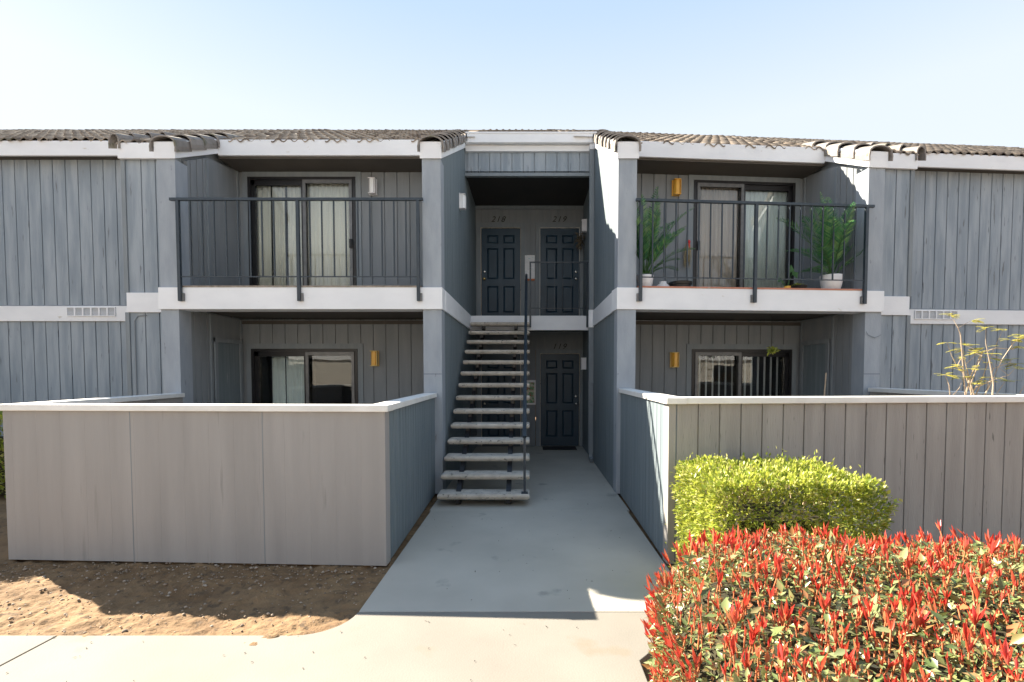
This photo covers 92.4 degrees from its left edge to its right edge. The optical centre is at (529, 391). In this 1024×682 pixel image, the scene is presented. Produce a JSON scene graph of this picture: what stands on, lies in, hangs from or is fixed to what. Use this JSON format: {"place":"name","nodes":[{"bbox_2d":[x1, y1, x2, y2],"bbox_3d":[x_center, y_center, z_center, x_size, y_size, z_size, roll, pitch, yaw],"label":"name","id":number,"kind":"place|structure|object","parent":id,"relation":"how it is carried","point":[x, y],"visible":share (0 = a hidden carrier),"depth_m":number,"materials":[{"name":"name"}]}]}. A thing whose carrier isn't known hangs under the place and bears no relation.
{"place":"outdoors","nodes":[
{"label":"outdoors","id":0,"kind":"place"},
{"bbox_2d":[6,518,639,681],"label":"leaf litter","id":1,"kind":"object","parent":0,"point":[339,624],"visible":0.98,"depth_m":3.12,"materials":[{"name":"brown plant"}]},
{"bbox_2d":[0,612,675,681],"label":"walkway","id":2,"kind":"structure","parent":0,"point":[560,647],"depth_m":2.83,"materials":[{"name":"concrete"}]},
{"bbox_2d":[0,0,1023,147],"label":"sky","id":3,"kind":"structure","parent":0,"point":[903,71],"materials":[{"name":"blue"}]},
{"bbox_2d":[29,417,1010,681],"bbox_3d":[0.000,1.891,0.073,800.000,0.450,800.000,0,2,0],"label":"ground","id":4,"kind":"structure","parent":0,"point":[419,523],"depth_m":5.23,"materials":[{"name":"soil"}]},
{"bbox_2d":[0,495,9,560],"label":"soil bed","id":5,"kind":"object","parent":4,"relation":"on","point":[3,536],"visible":0.01,"depth_m":5.10,"materials":[{"name":"brown soil"}]},
{"bbox_2d":[0,411,5,498],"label":"clipped hedge","id":6,"kind":"object","parent":5,"relation":"on","point":[2,479],"visible":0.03,"depth_m":6.46,"materials":[{"name":"green plant"}]},
{"bbox_2d":[0,557,397,645],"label":"soil bed","id":7,"kind":"object","parent":4,"relation":"on","point":[192,621],"visible":0.8,"depth_m":3.58,"materials":[{"name":"brown soil"}]},
{"bbox_2d":[0,562,383,635],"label":"pebbles","id":8,"kind":"object","parent":7,"relation":"on","point":[161,593],"visible":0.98,"depth_m":3.81,"materials":[{"name":"brown gravel"}]},
{"bbox_2d":[0,393,436,565],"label":"patio fence","id":9,"kind":"object","parent":4,"relation":"on","point":[169,477],"visible":1,"depth_m":4.17,"materials":[{"name":"paint"}]},
{"bbox_2d":[0,129,1023,493],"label":"apartment building","id":10,"kind":"structure","parent":4,"relation":"on","point":[92,305],"depth_m":7.90,"materials":[{"name":"paint"}]},
{"bbox_2d":[214,337,243,403],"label":"storage door","id":11,"kind":"structure","parent":10,"relation":"in","point":[228,358],"depth_m":7.51,"materials":[{"name":"grey paint"}]},
{"bbox_2d":[257,186,302,285],"bbox_3d":[-4.034,-2.414,7.932,0.740,1.890,0.052,0,2,0],"label":"curtain","id":12,"kind":"object","parent":10,"relation":"hanging from","point":[279,191],"visible":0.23,"depth_m":7.92,"materials":[{"name":"white fabric"}]},
{"bbox_2d":[272,356,304,403],"bbox_3d":[-3.946,0.307,8.086,0.584,1.900,0.052,0,2,0],"label":"curtain","id":13,"kind":"object","parent":10,"relation":"hanging from","point":[295,378],"depth_m":8.07,"materials":[{"name":"white fabric"}]},
{"bbox_2d":[169,197,422,300],"bbox_3d":[-3.022,-1.850,6.394,3.285,1.330,0.050,0,2,0],"label":"balcony railing","id":14,"kind":"object","parent":10,"relation":"attached to","point":[181,294],"visible":1,"depth_m":6.37,"materials":[{"name":"metal"}]},
{"bbox_2d":[247,177,356,285],"bbox_3d":[-3.620,-2.419,7.851,1.710,1.985,0.167,0,2,0],"label":"sliding door","id":15,"kind":"structure","parent":10,"relation":"in","point":[252,182],"depth_m":7.81,"materials":[{"name":"brown metal"}]},
{"bbox_2d":[251,349,357,403],"bbox_3d":[-3.620,0.299,7.956,1.710,1.985,0.167,0,2,0],"label":"sliding door","id":16,"kind":"structure","parent":10,"relation":"in","point":[255,353],"depth_m":7.89,"materials":[{"name":"brown metal"}]},
{"bbox_2d":[307,184,349,285],"bbox_3d":[-3.210,-2.414,7.917,0.770,1.890,0.050,0,2,0],"label":"curtain","id":17,"kind":"object","parent":10,"relation":"hanging from","point":[327,190],"visible":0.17,"depth_m":7.91,"materials":[{"name":"white fabric"}]},
{"bbox_2d":[368,177,376,194],"bbox_3d":[-2.485,-3.248,7.751,0.130,0.250,0.100,0,2,0],"label":"wall lamp","id":18,"kind":"object","parent":10,"relation":"attached to","point":[372,185],"visible":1,"depth_m":7.71,"materials":[{"name":"white glass"}]},
{"bbox_2d":[370,351,378,365],"bbox_3d":[-2.485,-0.535,7.855,0.130,0.250,0.100,0,2,0],"label":"wall lamp","id":19,"kind":"object","parent":10,"relation":"attached to","point":[374,358],"visible":1,"depth_m":7.82,"materials":[{"name":"gold metal"}]},
{"bbox_2d":[459,193,465,210],"bbox_3d":[-1.115,-3.170,8.184,0.100,0.250,0.130,0,2,0],"label":"wall lamp","id":20,"kind":"object","parent":10,"relation":"attached to","point":[462,201],"visible":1,"depth_m":8.14,"materials":[{"name":"white glass"}]},
{"bbox_2d":[481,229,519,315],"bbox_3d":[-0.625,-2.541,10.701,0.846,2.020,0.108,0,2,0],"label":"door","id":21,"kind":"structure","parent":10,"relation":"in","point":[500,248],"depth_m":10.72,"materials":[{"name":"paint"}]},
{"bbox_2d":[482,354,519,445],"bbox_3d":[-0.625,0.180,10.806,0.846,2.020,0.108,0,2,0],"label":"door","id":22,"kind":"structure","parent":10,"relation":"in","point":[486,432],"depth_m":10.82,"materials":[{"name":"paint"}]},
{"bbox_2d":[525,255,534,280],"bbox_3d":[0.003,-2.689,10.649,0.225,0.550,0.029,0,2,0],"label":"notice sheet","id":23,"kind":"object","parent":10,"relation":"attached to","point":[528,258],"visible":0.75,"depth_m":10.65,"materials":[{"name":"paper"}]},
{"bbox_2d":[527,380,535,404],"bbox_3d":[0.022,0.014,10.760,0.225,0.540,0.015,0,2,0],"label":"framed picture","id":24,"kind":"object","parent":10,"relation":"attached to","point":[531,390],"visible":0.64,"depth_m":10.75},
{"bbox_2d":[529,261,588,326],"bbox_3d":[0.583,-1.878,9.482,1.165,1.260,0.035,0,2,0],"label":"guard rail","id":25,"kind":"object","parent":10,"relation":"attached to","point":[571,262],"visible":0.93,"depth_m":9.47,"materials":[{"name":"metal"}]},
{"bbox_2d":[540,229,578,315],"bbox_3d":[0.657,-2.541,10.701,0.846,2.020,0.108,0,2,0],"label":"door","id":26,"kind":"structure","parent":10,"relation":"in","point":[555,244],"depth_m":10.72,"materials":[{"name":"paint"}]},
{"bbox_2d":[540,354,578,445],"bbox_3d":[0.667,0.180,10.806,0.846,2.020,0.108,0,2,0],"label":"door","id":27,"kind":"structure","parent":10,"relation":"in","point":[559,422],"depth_m":10.82,"materials":[{"name":"paint"}]},
{"bbox_2d":[573,233,584,249],"bbox_3d":[1.076,-3.163,10.313,0.330,0.480,0.334,0,2,0],"label":"dried wreath","id":28,"kind":"object","parent":10,"relation":"hanging from","point":[580,240],"visible":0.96,"depth_m":10.33,"materials":[{"name":"brown plant"}]},
{"bbox_2d":[581,357,585,369],"bbox_3d":[1.115,-0.583,10.135,0.100,0.250,0.130,0,2,0],"label":"wall lamp","id":29,"kind":"object","parent":10,"relation":"attached to","point":[583,363],"visible":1,"depth_m":10.08,"materials":[{"name":"white glass"}]},
{"bbox_2d":[581,219,586,232],"bbox_3d":[1.115,-3.390,10.027,0.100,0.250,0.130,0,2,0],"label":"wall lamp","id":30,"kind":"object","parent":10,"relation":"attached to","point":[584,225],"visible":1,"depth_m":9.97,"materials":[{"name":"white glass"}]},
{"bbox_2d":[657,281,668,285],"bbox_3d":[1.828,-1.447,6.722,0.210,0.130,0.210,0,2,0],"label":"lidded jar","id":31,"kind":"object","parent":10,"relation":"on","point":[662,283],"visible":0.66,"depth_m":6.67,"materials":[{"name":"white ceramic"}]},
{"bbox_2d":[636,187,694,285],"bbox_3d":[1.822,-2.088,6.662,0.892,1.415,0.997,0,2,0],"label":"potted palm","id":32,"kind":"object","parent":10,"relation":"on","point":[647,244],"visible":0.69,"depth_m":6.58,"materials":[{"name":"green plant"}]},
{"bbox_2d":[670,352,678,367],"bbox_3d":[2.356,-0.519,7.954,0.130,0.250,0.100,0,2,-5],"label":"wall lamp","id":33,"kind":"object","parent":10,"relation":"attached to","point":[674,359],"visible":1,"depth_m":7.92,"materials":[{"name":"gold metal"}]},
{"bbox_2d":[672,178,680,195],"bbox_3d":[2.356,-3.272,7.848,0.130,0.250,0.100,0,2,-5],"label":"wall lamp","id":34,"kind":"object","parent":10,"relation":"attached to","point":[676,186],"visible":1,"depth_m":7.81,"materials":[{"name":"orange glass"}]},
{"bbox_2d":[682,240,691,267],"bbox_3d":[2.552,-2.252,7.887,0.186,0.612,0.091,0,2,0],"label":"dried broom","id":35,"kind":"object","parent":10,"relation":"hanging from","point":[689,257],"visible":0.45,"depth_m":7.88,"materials":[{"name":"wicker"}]},
{"bbox_2d":[699,187,738,286],"bbox_3d":[3.073,-2.420,8.073,0.740,1.890,0.051,0,2,-4],"label":"curtain","id":36,"kind":"object","parent":10,"relation":"hanging from","point":[715,193],"visible":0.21,"depth_m":8.07,"materials":[{"name":"white fabric"}]},
{"bbox_2d":[698,356,777,396],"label":"vertical blinds","id":37,"kind":"object","parent":10,"relation":"hanging from","point":[744,376],"depth_m":8.28,"materials":[{"name":"plastic"}]},
{"bbox_2d":[691,349,791,396],"bbox_3d":[3.501,0.292,8.159,1.710,1.985,0.137,0,2,-4],"label":"sliding door","id":38,"kind":"structure","parent":10,"relation":"in","point":[786,354],"depth_m":8.09,"materials":[{"name":"brown metal"}]},
{"bbox_2d":[693,180,795,286],"bbox_3d":[3.502,-2.426,8.040,1.710,1.985,0.167,0,2,-4],"label":"sliding door","id":39,"kind":"structure","parent":10,"relation":"in","point":[743,186],"depth_m":8.00,"materials":[{"name":"brown metal"}]},
{"bbox_2d":[636,198,874,303],"bbox_3d":[3.022,-1.855,6.539,3.285,1.330,0.050,0,2,-4],"label":"balcony railing","id":40,"kind":"object","parent":10,"relation":"attached to","point":[863,297],"visible":0.99,"depth_m":6.52,"materials":[{"name":"metal"}]},
{"bbox_2d":[744,191,786,287],"bbox_3d":[3.898,-2.423,8.155,0.782,1.890,0.051,0,2,-5],"label":"curtain","id":41,"kind":"object","parent":10,"relation":"hanging from","point":[766,196],"visible":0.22,"depth_m":8.15,"materials":[{"name":"white fabric"}]},
{"bbox_2d":[766,325,780,355],"bbox_3d":[3.561,-0.809,7.141,0.216,0.598,0.213,0,2,0],"label":"hanging plant","id":42,"kind":"object","parent":10,"relation":"hanging from","point":[773,349],"visible":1,"depth_m":7.14,"materials":[{"name":"green plant"}]},
{"bbox_2d":[778,265,797,287],"bbox_3d":[3.565,-1.570,6.784,0.280,0.371,0.090,0,2,0],"label":"potted plant","id":43,"kind":"object","parent":10,"relation":"on","point":[794,273],"visible":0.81,"depth_m":6.77,"materials":[{"name":"green plant"}]},
{"bbox_2d":[799,339,829,395],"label":"storage door","id":44,"kind":"structure","parent":10,"relation":"in","point":[814,366],"depth_m":7.79,"materials":[{"name":"grey paint"}]},
{"bbox_2d":[777,192,867,288],"bbox_3d":[4.023,-2.116,6.832,1.078,1.458,0.993,0,2,0],"label":"potted palm","id":45,"kind":"object","parent":10,"relation":"on","point":[828,237],"visible":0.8,"depth_m":6.75,"materials":[{"name":"green plant"}]},
{"bbox_2d":[823,373,826,395],"bbox_3d":[3.920,0.555,6.570,0.083,1.621,0.024,0,2,0],"label":"wooden stake","id":46,"kind":"object","parent":10,"relation":"on","point":[825,384],"visible":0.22,"depth_m":6.54,"materials":[{"name":"wood"}]},
{"bbox_2d":[619,388,1023,563],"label":"patio fence","id":47,"kind":"object","parent":4,"relation":"on","point":[955,460],"visible":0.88,"depth_m":4.30,"materials":[{"name":"paint"}]},
{"bbox_2d":[663,561,1019,595],"bbox_3d":[3.010,1.511,3.311,3.780,0.032,1.900,0,2,0],"label":"soil bed","id":48,"kind":"object","parent":4,"relation":"on","point":[669,568],"depth_m":4.05,"materials":[{"name":"brown soil"}]},
{"bbox_2d":[665,447,902,594],"bbox_3d":[1.695,0.948,3.492,1.372,1.154,1.241,0,2,0],"label":"clipped hedge","id":49,"kind":"object","parent":48,"relation":"on","point":[722,480],"visible":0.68,"depth_m":3.20,"materials":[{"name":"green plant"}]},
{"bbox_2d":[640,519,1023,681],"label":"red tip hedge","id":50,"kind":"object","parent":48,"relation":"on","point":[952,619],"visible":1,"depth_m":1.70,"materials":[{"name":"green plant"}]},
{"bbox_2d":[937,313,1023,395],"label":"sparse shrub","id":51,"kind":"object","parent":4,"relation":"on","point":[969,380],"visible":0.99,"depth_m":4.67,"materials":[{"name":"yellow plant"}]},
{"bbox_2d":[359,446,686,611],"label":"path","id":52,"kind":"structure","parent":0,"point":[566,521],"depth_m":4.45,"materials":[{"name":"concrete"}]},
{"bbox_2d":[437,274,528,503],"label":"staircase","id":53,"kind":"structure","parent":52,"relation":"on","point":[459,494],"depth_m":6.94,"materials":[{"name":"concrete"}]},
{"bbox_2d":[542,446,576,449],"bbox_3d":[0.640,1.207,10.519,0.720,0.014,0.430,0,2,0],"label":"door mat","id":54,"kind":"object","parent":52,"relation":"on","point":[559,447],"depth_m":10.42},
{"bbox_2d":[667,280,691,286],"bbox_3d":[2.069,-1.441,6.721,0.309,0.118,0.309,-2,3,-43],"label":"planter bowl","id":55,"kind":"object","parent":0,"point":[682,283],"visible":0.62,"depth_m":6.60,"materials":[{"name":"black plastic"}]},
{"bbox_2d":[791,282,807,287],"bbox_3d":[3.764,-1.460,6.840,0.210,0.147,0.218,0,2,0],"label":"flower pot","id":56,"kind":"object","parent":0,"point":[797,285],"visible":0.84,"depth_m":6.77,"materials":[{"name":"plastic"}]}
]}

